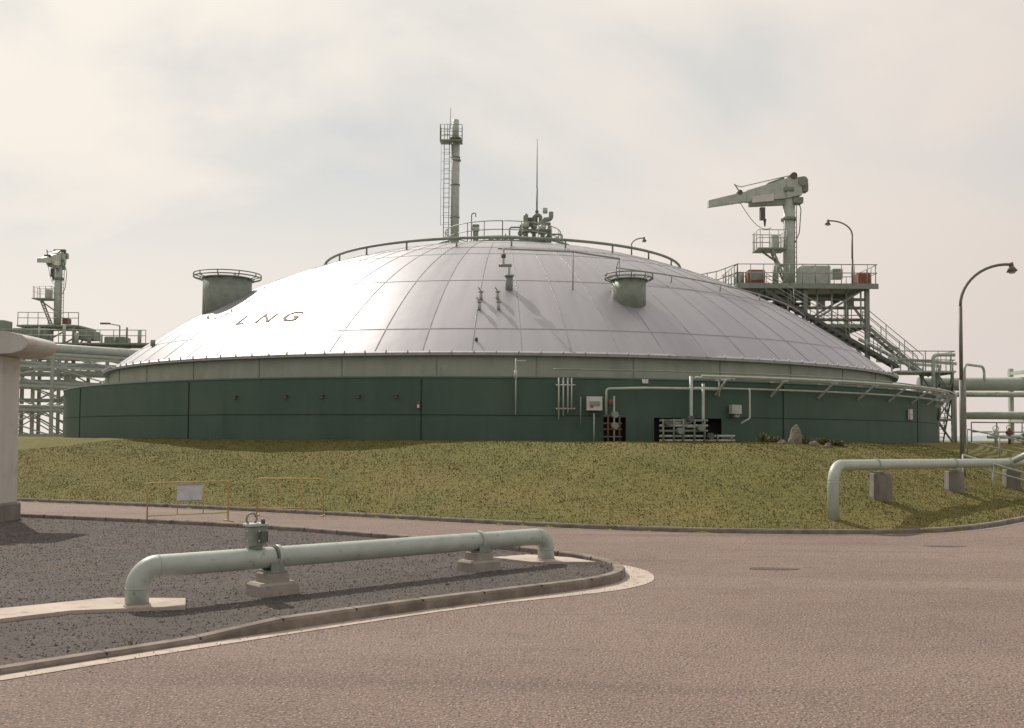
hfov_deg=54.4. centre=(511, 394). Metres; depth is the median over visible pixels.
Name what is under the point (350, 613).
island kerb
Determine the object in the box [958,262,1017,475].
street lamp
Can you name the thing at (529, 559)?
concrete pad
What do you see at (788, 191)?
jib crane
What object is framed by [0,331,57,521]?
pipe bridge pier
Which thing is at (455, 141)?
vent stack
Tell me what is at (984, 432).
steel railing
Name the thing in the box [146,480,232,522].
yellow barrier
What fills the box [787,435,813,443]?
shrub
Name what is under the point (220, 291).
dome vent
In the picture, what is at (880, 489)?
ground pipe
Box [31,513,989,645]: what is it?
kerb weeds
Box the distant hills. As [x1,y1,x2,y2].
[18,433,1020,440]
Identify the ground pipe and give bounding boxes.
[123,512,554,607]
[827,453,1023,520]
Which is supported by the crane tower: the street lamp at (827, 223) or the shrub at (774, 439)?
the street lamp at (827, 223)
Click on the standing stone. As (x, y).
(795, 435)
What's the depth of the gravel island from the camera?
14.68 m
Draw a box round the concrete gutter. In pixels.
[0,565,653,679]
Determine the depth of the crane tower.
57.56 m
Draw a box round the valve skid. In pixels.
[987,425,1023,444]
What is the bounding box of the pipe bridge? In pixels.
[916,363,1023,442]
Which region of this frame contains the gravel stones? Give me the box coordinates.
[0,517,611,663]
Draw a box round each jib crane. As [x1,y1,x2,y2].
[32,249,68,324]
[707,172,807,292]
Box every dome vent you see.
[193,269,261,314]
[604,270,653,307]
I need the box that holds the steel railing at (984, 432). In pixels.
[966,422,1023,458]
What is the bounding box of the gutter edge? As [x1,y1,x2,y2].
[32,502,1023,534]
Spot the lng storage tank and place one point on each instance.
(366, 346)
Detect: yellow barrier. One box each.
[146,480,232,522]
[253,478,324,516]
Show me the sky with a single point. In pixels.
(153, 143)
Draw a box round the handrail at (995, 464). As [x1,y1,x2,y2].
[962,454,1023,488]
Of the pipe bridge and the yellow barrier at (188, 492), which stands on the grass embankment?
the pipe bridge
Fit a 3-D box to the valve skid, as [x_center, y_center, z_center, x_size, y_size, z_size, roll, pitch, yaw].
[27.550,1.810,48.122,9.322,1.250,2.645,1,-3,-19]
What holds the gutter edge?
on the asphalt road
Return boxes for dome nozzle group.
[150,248,805,345]
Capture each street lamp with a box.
[100,323,119,336]
[631,237,646,254]
[825,219,853,282]
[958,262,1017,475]
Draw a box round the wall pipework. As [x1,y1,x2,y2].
[440,358,956,441]
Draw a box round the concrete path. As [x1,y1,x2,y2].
[0,598,185,621]
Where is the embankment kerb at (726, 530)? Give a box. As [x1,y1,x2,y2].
[17,498,1023,533]
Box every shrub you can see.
[756,432,769,442]
[768,436,783,442]
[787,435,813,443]
[814,437,838,443]
[832,440,844,445]
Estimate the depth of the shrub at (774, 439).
33.77 m
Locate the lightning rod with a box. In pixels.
[535,139,538,221]
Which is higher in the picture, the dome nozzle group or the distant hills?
the dome nozzle group
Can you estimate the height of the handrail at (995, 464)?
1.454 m
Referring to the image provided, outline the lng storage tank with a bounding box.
[63,236,936,442]
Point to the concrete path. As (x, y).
(98, 605)
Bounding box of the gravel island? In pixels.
[0,517,611,664]
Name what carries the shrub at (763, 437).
on the grass embankment
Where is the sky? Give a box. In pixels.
[0,0,1023,435]
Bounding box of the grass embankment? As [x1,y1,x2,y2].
[17,436,1023,533]
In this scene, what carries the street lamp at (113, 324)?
on the pipe rack
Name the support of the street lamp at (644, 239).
on the lng storage tank
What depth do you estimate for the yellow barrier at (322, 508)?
27.22 m
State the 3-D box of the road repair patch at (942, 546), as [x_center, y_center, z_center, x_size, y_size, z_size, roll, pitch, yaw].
[8.922,3.110,20.490,0.896,0.001,0.245,0,-2,0]
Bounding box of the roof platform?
[436,208,568,244]
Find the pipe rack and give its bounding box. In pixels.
[0,312,148,436]
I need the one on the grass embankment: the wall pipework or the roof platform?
the wall pipework
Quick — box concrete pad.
[493,554,595,563]
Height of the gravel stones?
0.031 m
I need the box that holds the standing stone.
[788,424,801,443]
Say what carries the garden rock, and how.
on the grass embankment
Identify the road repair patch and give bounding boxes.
[751,567,798,569]
[926,545,961,546]
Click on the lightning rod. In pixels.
(536, 211)
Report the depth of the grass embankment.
29.25 m
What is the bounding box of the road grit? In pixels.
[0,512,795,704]
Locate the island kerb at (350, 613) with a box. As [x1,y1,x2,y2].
[0,513,624,674]
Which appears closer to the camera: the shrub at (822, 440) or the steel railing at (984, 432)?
the shrub at (822, 440)
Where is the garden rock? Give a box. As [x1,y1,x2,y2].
[809,441,818,445]
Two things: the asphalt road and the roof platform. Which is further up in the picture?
the roof platform
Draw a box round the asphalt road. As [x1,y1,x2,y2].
[0,502,1023,727]
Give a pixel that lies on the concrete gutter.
(635, 576)
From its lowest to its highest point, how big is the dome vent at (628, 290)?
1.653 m
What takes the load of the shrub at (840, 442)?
on the grass embankment
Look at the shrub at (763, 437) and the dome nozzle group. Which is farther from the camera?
the dome nozzle group
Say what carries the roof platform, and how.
on the lng storage tank
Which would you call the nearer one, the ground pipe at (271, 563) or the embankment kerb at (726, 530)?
the ground pipe at (271, 563)
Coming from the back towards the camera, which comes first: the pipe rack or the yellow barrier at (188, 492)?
the pipe rack
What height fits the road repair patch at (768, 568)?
0.001 m
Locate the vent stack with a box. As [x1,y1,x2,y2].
[440,108,462,242]
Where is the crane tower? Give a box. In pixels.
[702,263,956,441]
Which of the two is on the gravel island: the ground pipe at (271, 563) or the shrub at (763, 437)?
the ground pipe at (271, 563)

